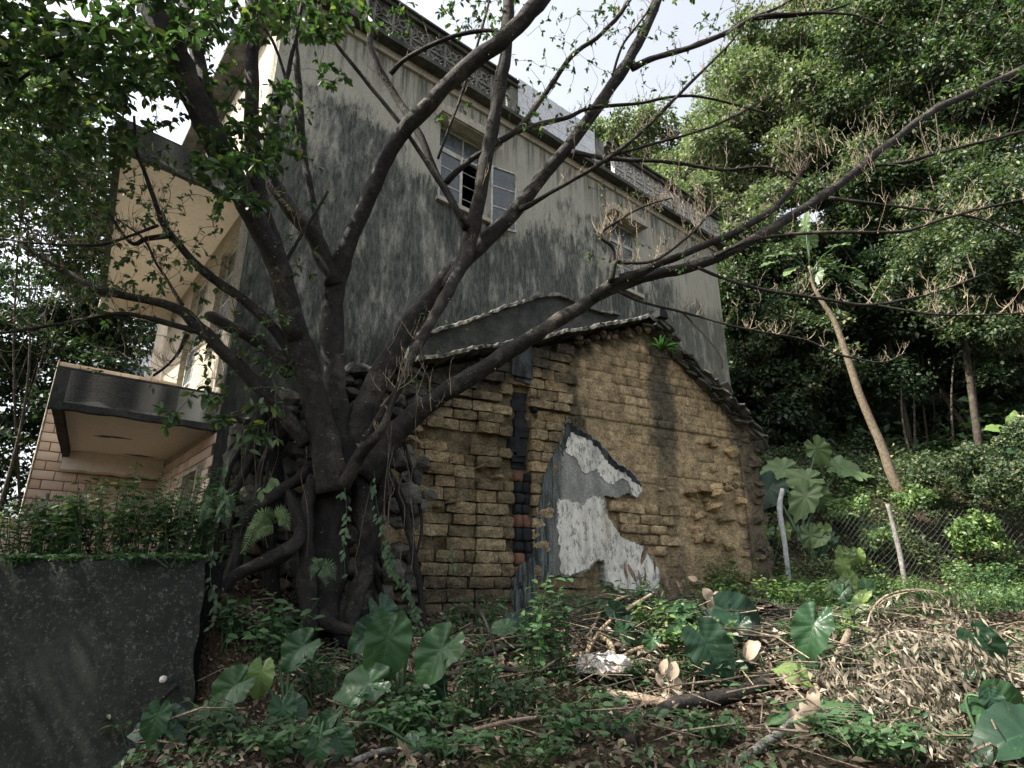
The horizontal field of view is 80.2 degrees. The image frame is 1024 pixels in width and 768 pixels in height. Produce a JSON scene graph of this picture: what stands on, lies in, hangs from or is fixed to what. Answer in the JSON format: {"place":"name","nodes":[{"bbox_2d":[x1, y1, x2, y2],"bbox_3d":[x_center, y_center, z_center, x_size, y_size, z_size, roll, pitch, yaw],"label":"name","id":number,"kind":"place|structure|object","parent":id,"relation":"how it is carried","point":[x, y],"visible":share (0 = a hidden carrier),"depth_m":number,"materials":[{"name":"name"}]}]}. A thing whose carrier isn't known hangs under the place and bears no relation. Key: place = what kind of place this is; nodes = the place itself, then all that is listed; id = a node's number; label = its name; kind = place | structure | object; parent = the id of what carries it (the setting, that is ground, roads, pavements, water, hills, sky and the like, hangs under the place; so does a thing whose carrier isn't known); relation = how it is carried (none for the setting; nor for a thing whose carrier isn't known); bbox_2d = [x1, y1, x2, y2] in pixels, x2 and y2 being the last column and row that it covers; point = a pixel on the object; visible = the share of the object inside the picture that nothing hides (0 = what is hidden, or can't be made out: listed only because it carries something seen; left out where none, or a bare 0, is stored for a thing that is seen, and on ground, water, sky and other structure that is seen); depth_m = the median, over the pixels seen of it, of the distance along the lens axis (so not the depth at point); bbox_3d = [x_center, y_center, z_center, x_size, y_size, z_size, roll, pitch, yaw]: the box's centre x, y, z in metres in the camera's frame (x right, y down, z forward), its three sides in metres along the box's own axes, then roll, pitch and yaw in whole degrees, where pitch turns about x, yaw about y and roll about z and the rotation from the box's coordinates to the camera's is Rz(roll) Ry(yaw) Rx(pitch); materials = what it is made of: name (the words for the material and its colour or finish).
{"place":"outdoors","nodes":[
{"label":"outdoors","id":0,"kind":"place"},
{"bbox_2d":[0,0,1021,516],"label":"sky","id":1,"kind":"structure","parent":0,"point":[531,47],"materials":[{"name":"white"}]},
{"bbox_2d":[133,259,1023,767],"bbox_3d":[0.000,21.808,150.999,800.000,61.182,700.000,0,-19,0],"label":"ground","id":2,"kind":"structure","parent":0,"point":[215,641],"depth_m":2.96,"materials":[{"name":"soil"}]},
{"bbox_2d":[0,51,110,509],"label":"broadleaf tree","id":3,"kind":"object","parent":2,"relation":"on","point":[68,256],"visible":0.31,"depth_m":11.05,"materials":[{"name":"green plant"}]},
{"bbox_2d":[0,34,111,510],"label":"broadleaf tree","id":4,"kind":"object","parent":2,"relation":"on","point":[14,397],"visible":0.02,"depth_m":11.91,"materials":[{"name":"green plant"}]},
{"bbox_2d":[0,251,157,516],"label":"broadleaf tree","id":5,"kind":"object","parent":2,"relation":"on","point":[74,346],"visible":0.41,"depth_m":13.47,"materials":[{"name":"green plant"}]},
{"bbox_2d":[0,359,175,557],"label":"tiled porch wall","id":6,"kind":"structure","parent":2,"relation":"on","point":[46,475],"depth_m":7.26,"materials":[{"name":"beige tile"}]},
{"bbox_2d":[0,557,224,767],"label":"retaining wall","id":7,"kind":"structure","parent":2,"relation":"on","point":[86,645],"depth_m":3.30,"materials":[{"name":"grey concrete"}]},
{"bbox_2d":[0,494,92,557],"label":"hedge shrub","id":8,"kind":"object","parent":7,"relation":"on","point":[51,549],"visible":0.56,"depth_m":3.90,"materials":[{"name":"green plant"}]},
{"bbox_2d":[11,485,146,557],"bbox_3d":[-2.845,0.937,4.030,0.772,0.503,0.550,0,-19,0],"label":"hedge shrub","id":9,"kind":"object","parent":7,"relation":"on","point":[36,516],"visible":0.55,"depth_m":3.94,"materials":[{"name":"green plant"}]},
{"bbox_2d":[59,474,194,557],"bbox_3d":[-2.534,0.886,3.974,0.738,0.566,0.546,0,-19,0],"label":"hedge shrub","id":10,"kind":"object","parent":7,"relation":"on","point":[118,533],"visible":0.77,"depth_m":3.86,"materials":[{"name":"green plant"}]},
{"bbox_2d":[109,461,236,558],"bbox_3d":[-2.281,0.852,4.044,0.770,0.671,0.553,0,-19,0],"label":"hedge shrub","id":11,"kind":"object","parent":7,"relation":"on","point":[177,517],"visible":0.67,"depth_m":3.95,"materials":[{"name":"green plant"}]},
{"bbox_2d":[145,491,264,564],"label":"hedge shrub","id":12,"kind":"object","parent":7,"relation":"on","point":[187,539],"visible":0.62,"depth_m":3.89,"materials":[{"name":"green plant"}]},
{"bbox_2d":[127,698,186,757],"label":"elephant ear plant","id":13,"kind":"object","parent":2,"relation":"on","point":[153,726],"visible":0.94,"depth_m":2.32,"materials":[{"name":"green plant"}]},
{"bbox_2d":[161,694,247,744],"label":"leafy herb","id":14,"kind":"object","parent":2,"relation":"on","point":[216,717],"visible":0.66,"depth_m":2.40,"materials":[{"name":"green plant"}]},
{"bbox_2d":[188,708,313,756],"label":"leafy herb","id":15,"kind":"object","parent":2,"relation":"on","point":[231,733],"visible":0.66,"depth_m":2.29,"materials":[{"name":"green plant"}]},
{"bbox_2d":[208,627,320,730],"bbox_3d":[-1.051,1.308,2.693,0.450,0.418,0.321,-9,-21,24],"label":"elephant ear plant","id":16,"kind":"object","parent":2,"relation":"on","point":[233,684],"visible":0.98,"depth_m":2.71,"materials":[{"name":"green plant"}]},
{"bbox_2d":[240,504,291,553],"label":"fern","id":17,"kind":"object","parent":2,"relation":"on","point":[262,519],"visible":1,"depth_m":3.76,"materials":[{"name":"green plant"}]},
{"bbox_2d":[218,593,325,662],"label":"leafy herb","id":18,"kind":"object","parent":2,"relation":"on","point":[277,635],"visible":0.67,"depth_m":3.47,"materials":[{"name":"green plant"}]},
{"bbox_2d":[235,724,340,767],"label":"leafy herb","id":19,"kind":"object","parent":2,"relation":"on","point":[279,741],"visible":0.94,"depth_m":2.14,"materials":[{"name":"green plant"}]},
{"bbox_2d":[208,361,437,623],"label":"rubble stone wall","id":20,"kind":"structure","parent":2,"relation":"on","point":[291,399],"depth_m":4.64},
{"bbox_2d":[285,649,362,706],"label":"leafy herb","id":21,"kind":"object","parent":2,"relation":"on","point":[301,682],"visible":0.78,"depth_m":2.84,"materials":[{"name":"green plant"}]},
{"bbox_2d":[296,705,432,767],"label":"elephant ear plant","id":22,"kind":"object","parent":2,"relation":"on","point":[343,742],"visible":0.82,"depth_m":2.26,"materials":[{"name":"green plant"}]},
{"bbox_2d":[335,691,431,745],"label":"leafy herb","id":23,"kind":"object","parent":2,"relation":"on","point":[408,716],"visible":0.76,"depth_m":2.46,"materials":[{"name":"green plant"}]},
{"bbox_2d":[47,0,731,558],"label":"house","id":24,"kind":"structure","parent":2,"relation":"on","point":[403,256],"depth_m":8.30,"materials":[{"name":"concrete"}]},
{"bbox_2d":[440,126,486,216],"bbox_3d":[-0.770,-3.189,9.271,0.939,1.321,0.060,15,-24,-37],"label":"window","id":25,"kind":"structure","parent":24,"relation":"in","point":[454,144],"depth_m":9.38,"materials":[{"name":"glass"}]},
{"bbox_2d":[438,147,516,233],"bbox_3d":[-0.554,-2.933,9.294,1.343,1.094,0.176,10,-21,-28],"label":"window","id":26,"kind":"structure","parent":24,"relation":"in","point":[502,181],"depth_m":9.36,"materials":[{"name":"glass"}]},
{"bbox_2d":[609,220,636,290],"bbox_3d":[2.050,-2.377,11.476,0.803,1.382,0.062,15,-24,-37],"label":"window","id":27,"kind":"structure","parent":24,"relation":"in","point":[620,231],"depth_m":11.60,"materials":[{"name":"glass"}]},
{"bbox_2d":[333,592,464,715],"bbox_3d":[-0.534,1.298,2.914,0.650,0.568,0.608,0,-19,0],"label":"elephant ear plant","id":28,"kind":"object","parent":2,"relation":"on","point":[381,638],"visible":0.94,"depth_m":2.73,"materials":[{"name":"green plant"}]},
{"bbox_2d":[388,690,467,736],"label":"leafy herb","id":29,"kind":"object","parent":2,"relation":"on","point":[453,711],"visible":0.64,"depth_m":2.54,"materials":[{"name":"green plant"}]},
{"bbox_2d":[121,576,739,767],"bbox_3d":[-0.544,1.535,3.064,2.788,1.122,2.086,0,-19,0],"label":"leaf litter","id":30,"kind":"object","parent":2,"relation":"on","point":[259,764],"visible":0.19,"depth_m":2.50,"materials":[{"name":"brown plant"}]},
{"bbox_2d":[407,726,498,763],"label":"leafy herb","id":31,"kind":"object","parent":2,"relation":"on","point":[443,746],"visible":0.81,"depth_m":2.26,"materials":[{"name":"green plant"}]},
{"bbox_2d":[442,646,504,727],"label":"climbing herb","id":32,"kind":"object","parent":2,"relation":"on","point":[477,695],"visible":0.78,"depth_m":2.68,"materials":[{"name":"green plant"}]},
{"bbox_2d":[441,594,513,636],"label":"leafy herb","id":33,"kind":"object","parent":2,"relation":"on","point":[491,617],"visible":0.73,"depth_m":4.13,"materials":[{"name":"green plant"}]},
{"bbox_2d":[0,0,1023,702],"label":"fig tree","id":34,"kind":"object","parent":2,"relation":"on","point":[354,450],"visible":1,"depth_m":4.43,"materials":[{"name":"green plant"}]},
{"bbox_2d":[487,613,538,650],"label":"elephant ear plant","id":35,"kind":"object","parent":2,"relation":"on","point":[510,623],"visible":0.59,"depth_m":3.49,"materials":[{"name":"green plant"}]},
{"bbox_2d":[479,677,569,717],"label":"leafy herb","id":36,"kind":"object","parent":2,"relation":"on","point":[508,700],"visible":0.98,"depth_m":2.61,"materials":[{"name":"green plant"}]},
{"bbox_2d":[476,725,578,765],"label":"leafy herb","id":37,"kind":"object","parent":2,"relation":"on","point":[540,751],"visible":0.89,"depth_m":2.23,"materials":[{"name":"green plant"}]},
{"bbox_2d":[515,574,578,686],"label":"climbing herb","id":38,"kind":"object","parent":2,"relation":"on","point":[542,647],"visible":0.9,"depth_m":2.99,"materials":[{"name":"green plant"}]},
{"bbox_2d":[345,308,779,623],"bbox_3d":[0.215,1.107,6.867,5.208,3.716,2.819,11,-22,-29],"label":"mud brick hut","id":39,"kind":"object","parent":2,"relation":"on","point":[587,458],"visible":0.8,"depth_m":5.95,"materials":[{"name":"brick"}]},
{"bbox_2d":[404,292,619,365],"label":"arched gable","id":40,"kind":"structure","parent":39,"relation":"on","point":[506,322],"depth_m":7.41,"materials":[{"name":"concrete"}]},
{"bbox_2d":[111,607,1023,767],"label":"ground cover","id":41,"kind":"object","parent":2,"relation":"on","point":[756,763],"visible":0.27,"depth_m":2.40,"materials":[{"name":"green plant"}]},
{"bbox_2d":[112,575,1023,767],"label":"leaf litter","id":42,"kind":"object","parent":2,"relation":"on","point":[426,759],"visible":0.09,"depth_m":2.52,"materials":[{"name":"brown plant"}]},
{"bbox_2d":[134,585,1023,767],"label":"brushwood","id":43,"kind":"object","parent":2,"relation":"on","point":[675,731],"visible":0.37,"depth_m":2.84,"materials":[{"name":"brown wood"}]},
{"bbox_2d":[534,693,657,744],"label":"leafy herb","id":44,"kind":"object","parent":2,"relation":"on","point":[576,722],"visible":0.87,"depth_m":2.40,"materials":[{"name":"green plant"}]},
{"bbox_2d":[591,91,685,169],"bbox_3d":[5.284,-6.217,25.130,5.151,11.444,5.724,-13,-23,33],"label":"broadleaf tree","id":45,"kind":"object","parent":2,"relation":"on","point":[614,132],"visible":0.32,"depth_m":24.53,"materials":[{"name":"green plant"}]},
{"bbox_2d":[604,599,693,652],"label":"elephant ear plant","id":46,"kind":"object","parent":2,"relation":"on","point":[649,640],"visible":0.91,"depth_m":3.42,"materials":[{"name":"green plant"}]},
{"bbox_2d":[644,146,737,187],"bbox_3d":[6.097,-4.048,20.635,4.164,9.748,4.703,0,-19,0],"label":"broadleaf tree","id":47,"kind":"object","parent":2,"relation":"on","point":[670,172],"visible":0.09,"depth_m":20.28,"materials":[{"name":"green plant"}]},
{"bbox_2d":[656,707,746,745],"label":"leafy herb","id":48,"kind":"object","parent":2,"relation":"on","point":[725,718],"visible":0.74,"depth_m":2.43,"materials":[{"name":"green plant"}]},
{"bbox_2d":[666,616,755,685],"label":"elephant ear plant","id":49,"kind":"object","parent":2,"relation":"on","point":[711,643],"visible":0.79,"depth_m":2.94,"materials":[{"name":"green plant"}]},
{"bbox_2d":[642,672,782,722],"bbox_3d":[0.924,1.426,2.779,0.856,0.201,0.129,9,-21,-25],"label":"fallen log","id":50,"kind":"object","parent":2,"relation":"on","point":[720,696],"visible":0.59,"depth_m":2.73,"materials":[{"name":"brown wood"}]},
{"bbox_2d":[696,554,761,596],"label":"weed clump","id":51,"kind":"object","parent":2,"relation":"on","point":[733,579],"visible":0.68,"depth_m":6.18,"materials":[{"name":"green plant"}]},
{"bbox_2d":[702,590,763,647],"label":"elephant ear plant","id":52,"kind":"object","parent":2,"relation":"on","point":[724,601],"visible":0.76,"depth_m":3.50,"materials":[{"name":"green plant"}]},
{"bbox_2d":[488,583,1023,710],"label":"brushwood","id":53,"kind":"object","parent":2,"relation":"on","point":[574,629],"visible":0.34,"depth_m":3.30,"materials":[{"name":"brown plant"}]},
{"bbox_2d":[575,650,632,673],"bbox_3d":[0.458,1.386,3.039,0.298,0.097,0.162,0,-19,0],"label":"crumpled sheet","id":54,"kind":"object","parent":53,"relation":"on","point":[610,658],"visible":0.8,"depth_m":2.98,"materials":[{"name":"white paper"}]},
{"bbox_2d":[674,18,843,390],"bbox_3d":[7.747,-5.564,19.474,7.309,14.278,4.352,0,-19,0],"label":"broadleaf tree","id":55,"kind":"object","parent":2,"relation":"on","point":[778,46],"visible":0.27,"depth_m":19.44,"materials":[{"name":"green plant"}]},
{"bbox_2d":[673,0,890,252],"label":"broadleaf tree","id":56,"kind":"object","parent":2,"relation":"on","point":[731,133],"visible":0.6,"depth_m":17.32,"materials":[{"name":"green plant"}]},
{"bbox_2d":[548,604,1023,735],"bbox_3d":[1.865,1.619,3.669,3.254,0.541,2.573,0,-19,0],"label":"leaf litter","id":57,"kind":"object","parent":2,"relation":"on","point":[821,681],"visible":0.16,"depth_m":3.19,"materials":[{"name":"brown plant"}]},
{"bbox_2d":[751,574,836,605],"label":"weed clump","id":58,"kind":"object","parent":2,"relation":"on","point":[772,590],"visible":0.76,"depth_m":5.76,"materials":[{"name":"green plant"}]},
{"bbox_2d":[716,207,883,448],"bbox_3d":[6.497,-1.333,14.374,3.614,6.488,3.284,-9,-21,25],"label":"broadleaf tree","id":59,"kind":"object","parent":2,"relation":"on","point":[808,316],"visible":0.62,"depth_m":14.00,"materials":[{"name":"green plant"}]},
{"bbox_2d":[771,601,834,687],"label":"elephant ear plant","id":60,"kind":"object","parent":2,"relation":"on","point":[810,632],"visible":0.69,"depth_m":2.99,"materials":[{"name":"green plant"}]},
{"bbox_2d":[788,686,819,736],"bbox_3d":[1.179,1.329,2.455,0.137,0.196,0.086,-9,-21,24],"label":"dried leaf spray","id":61,"kind":"object","parent":2,"relation":"on","point":[813,694],"visible":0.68,"depth_m":2.46,"materials":[{"name":"beige plant"}]},
{"bbox_2d":[765,698,864,726],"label":"fan palm leaf","id":62,"kind":"object","parent":2,"relation":"on","point":[828,703],"visible":0.57,"depth_m":2.53,"materials":[{"name":"green plant"}]},
{"bbox_2d":[759,434,874,556],"bbox_3d":[5.131,1.791,9.942,2.509,2.134,0.953,5,-19,-15],"label":"broadleaf plant","id":63,"kind":"object","parent":2,"relation":"on","point":[804,498],"visible":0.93,"depth_m":9.88,"materials":[{"name":"green plant"}]},
{"bbox_2d":[719,234,944,448],"bbox_3d":[7.625,-1.117,14.989,6.350,5.976,3.725,0,-19,0],"label":"broadleaf tree","id":64,"kind":"object","parent":2,"relation":"on","point":[784,405],"visible":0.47,"depth_m":14.11,"materials":[{"name":"green plant"}]},
{"bbox_2d":[761,211,906,493],"bbox_3d":[5.773,-0.670,11.185,2.181,5.687,0.576,0,-19,0],"label":"leaning tree","id":65,"kind":"object","parent":2,"relation":"on","point":[808,241],"visible":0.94,"depth_m":11.16,"materials":[{"name":"brown plant"}]},
{"bbox_2d":[649,558,1023,623],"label":"ground cover","id":66,"kind":"object","parent":2,"relation":"on","point":[998,598],"visible":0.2,"depth_m":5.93,"materials":[{"name":"green plant"}]},
{"bbox_2d":[826,569,857,610],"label":"round leaved plant","id":67,"kind":"object","parent":2,"relation":"on","point":[843,585],"visible":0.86,"depth_m":5.27,"materials":[{"name":"green plant"}]},
{"bbox_2d":[745,246,939,433],"bbox_3d":[9.475,-1.174,16.746,7.786,5.967,4.311,0,-19,0],"label":"broadleaf tree","id":68,"kind":"object","parent":2,"relation":"on","point":[876,411],"visible":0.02,"depth_m":14.69,"materials":[{"name":"green plant"}]},
{"bbox_2d":[820,493,870,526],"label":"shrub","id":69,"kind":"object","parent":2,"relation":"on","point":[837,506],"visible":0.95,"depth_m":9.30,"materials":[{"name":"green plant"}]},
{"bbox_2d":[834,545,865,577],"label":"round leaved plant","id":70,"kind":"object","parent":2,"relation":"on","point":[846,558],"visible":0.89,"depth_m":8.56,"materials":[{"name":"green plant"}]},
{"bbox_2d":[805,651,901,727],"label":"dry frond","id":71,"kind":"object","parent":2,"relation":"on","point":[829,668],"visible":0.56,"depth_m":2.73,"materials":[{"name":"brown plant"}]},
{"bbox_2d":[803,712,911,763],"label":"leafy herb","id":72,"kind":"object","parent":2,"relation":"on","point":[847,734],"visible":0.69,"depth_m":2.26,"materials":[{"name":"green plant"}]},
{"bbox_2d":[851,577,874,620],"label":"round leaved plant","id":73,"kind":"object","parent":2,"relation":"on","point":[864,587],"visible":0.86,"depth_m":4.75,"materials":[{"name":"green plant"}]},
{"bbox_2d":[716,259,1023,455],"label":"hillside undergrowth","id":74,"kind":"object","parent":2,"relation":"on","point":[891,426],"visible":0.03,"depth_m":14.10,"materials":[{"name":"green plant"}]},
{"bbox_2d":[857,526,899,553],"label":"shrub","id":75,"kind":"object","parent":2,"relation":"on","point":[875,545],"visible":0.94,"depth_m":8.96,"materials":[{"name":"green plant"}]},
{"bbox_2d":[754,47,1023,447],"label":"broadleaf tree","id":76,"kind":"object","parent":2,"relation":"on","point":[894,179],"visible":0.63,"depth_m":15.57,"materials":[{"name":"green plant"}]},
{"bbox_2d":[756,429,1023,578],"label":"bank vines","id":77,"kind":"object","parent":2,"relation":"on","point":[865,463],"visible":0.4,"depth_m":10.19,"materials":[{"name":"green plant"}]},
{"bbox_2d":[770,478,1023,590],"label":"bank vines","id":78,"kind":"object","parent":2,"relation":"on","point":[958,564],"visible":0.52,"depth_m":8.89,"materials":[{"name":"green plant"}]},
{"bbox_2d":[868,356,931,453],"bbox_3d":[8.691,0.594,13.316,1.192,2.439,1.153,0,-19,0],"label":"sapling","id":79,"kind":"object","parent":2,"relation":"on","point":[900,389],"visible":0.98,"depth_m":13.41,"materials":[{"name":"green plant"}]},
{"bbox_2d":[777,488,1023,585],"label":"chain link fence","id":80,"kind":"object","parent":2,"relation":"on","point":[900,554],"visible":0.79,"depth_m":8.69,"materials":[{"name":"metal"}]},
{"bbox_2d":[781,619,1023,716],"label":"frond debris","id":81,"kind":"object","parent":2,"relation":"on","point":[835,634],"visible":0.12,"depth_m":3.23,"materials":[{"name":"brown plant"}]},
{"bbox_2d":[852,635,1014,692],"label":"dry frond","id":82,"kind":"object","parent":81,"relation":"on","point":[953,652],"visible":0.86,"depth_m":2.77,"materials":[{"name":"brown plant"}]},
{"bbox_2d":[836,721,973,767],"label":"leafy herb","id":83,"kind":"object","parent":2,"relation":"on","point":[904,733],"visible":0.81,"depth_m":2.18,"materials":[{"name":"green plant"}]},
{"bbox_2d":[887,483,939,516],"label":"shrub","id":84,"kind":"object","parent":2,"relation":"on","point":[914,499],"visible":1,"depth_m":9.32,"materials":[{"name":"green plant"}]},
{"bbox_2d":[807,0,1023,450],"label":"broadleaf tree","id":85,"kind":"object","parent":2,"relation":"on","point":[897,13],"visible":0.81,"depth_m":15.43,"materials":[{"name":"green plant"}]},
{"bbox_2d":[859,656,974,722],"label":"dry frond","id":86,"kind":"object","parent":2,"relation":"on","point":[938,678],"visible":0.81,"depth_m":2.55,"materials":[{"name":"beige plant"}]},
{"bbox_2d":[857,671,978,732],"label":"dry frond","id":87,"kind":"object","parent":2,"relation":"on","point":[952,705],"visible":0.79,"depth_m":2.47,"materials":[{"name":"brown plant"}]},
{"bbox_2d":[885,694,969,749],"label":"dry frond","id":88,"kind":"object","parent":2,"relation":"on","point":[941,719],"visible":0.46,"depth_m":2.41,"materials":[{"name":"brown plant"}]},
{"bbox_2d":[841,623,1014,680],"bbox_3d":[1.940,1.274,2.908,0.681,0.251,0.393,-16,-25,39],"label":"dry frond","id":89,"kind":"object","parent":2,"relation":"on","point":[918,639],"visible":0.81,"depth_m":2.86,"materials":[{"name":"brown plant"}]},
{"bbox_2d":[855,587,1001,652],"bbox_3d":[2.093,1.227,3.095,0.629,0.369,0.345,-12,-22,32],"label":"dry frond","id":90,"kind":"object","parent":2,"relation":"on","point":[948,600],"visible":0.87,"depth_m":3.10,"materials":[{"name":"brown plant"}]},
{"bbox_2d":[835,199,1023,439],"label":"broadleaf tree","id":91,"kind":"object","parent":2,"relation":"on","point":[1003,382],"visible":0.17,"depth_m":14.61,"materials":[{"name":"green plant"}]},
{"bbox_2d":[874,717,991,767],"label":"dry frond","id":92,"kind":"object","parent":2,"relation":"on","point":[942,751],"visible":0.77,"depth_m":2.12,"materials":[{"name":"brown plant"}]},
{"bbox_2d":[867,148,1023,359],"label":"broadleaf tree","id":93,"kind":"object","parent":2,"relation":"on","point":[995,257],"visible":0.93,"depth_m":11.98,"materials":[{"name":"green plant"}]},
{"bbox_2d":[901,440,989,489],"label":"shrub","id":94,"kind":"object","parent":2,"relation":"on","point":[960,465],"visible":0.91,"depth_m":9.54,"materials":[{"name":"green plant"}]},
{"bbox_2d":[942,508,1017,560],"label":"shrub","id":95,"kind":"object","parent":2,"relation":"on","point":[962,539],"visible":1,"depth_m":8.68,"materials":[{"name":"green plant"}]},
{"bbox_2d":[956,621,1007,682],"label":"elephant ear plant","id":96,"kind":"object","parent":2,"relation":"on","point":[998,646],"visible":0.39,"depth_m":2.93,"materials":[{"name":"green plant"}]},
{"bbox_2d":[947,560,1023,589],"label":"weed clump","id":97,"kind":"object","parent":2,"relation":"on","point":[993,579],"visible":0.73,"depth_m":7.83,"materials":[{"name":"green plant"}]},
{"bbox_2d":[957,450,1023,503],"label":"shrub","id":98,"kind":"object","parent":2,"relation":"on","point":[994,479],"visible":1,"depth_m":9.02,"materials":[{"name":"green plant"}]},
{"bbox_2d":[958,678,1023,767],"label":"elephant ear plant","id":99,"kind":"object","parent":2,"relation":"on","point":[999,703],"visible":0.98,"depth_m":2.17,"materials":[{"name":"green plant"}]},
{"bbox_2d":[987,412,1023,455],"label":"shrub","id":100,"kind":"object","parent":2,"relation":"on","point":[1015,428],"visible":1,"depth_m":10.00,"materials":[{"name":"green plant"}]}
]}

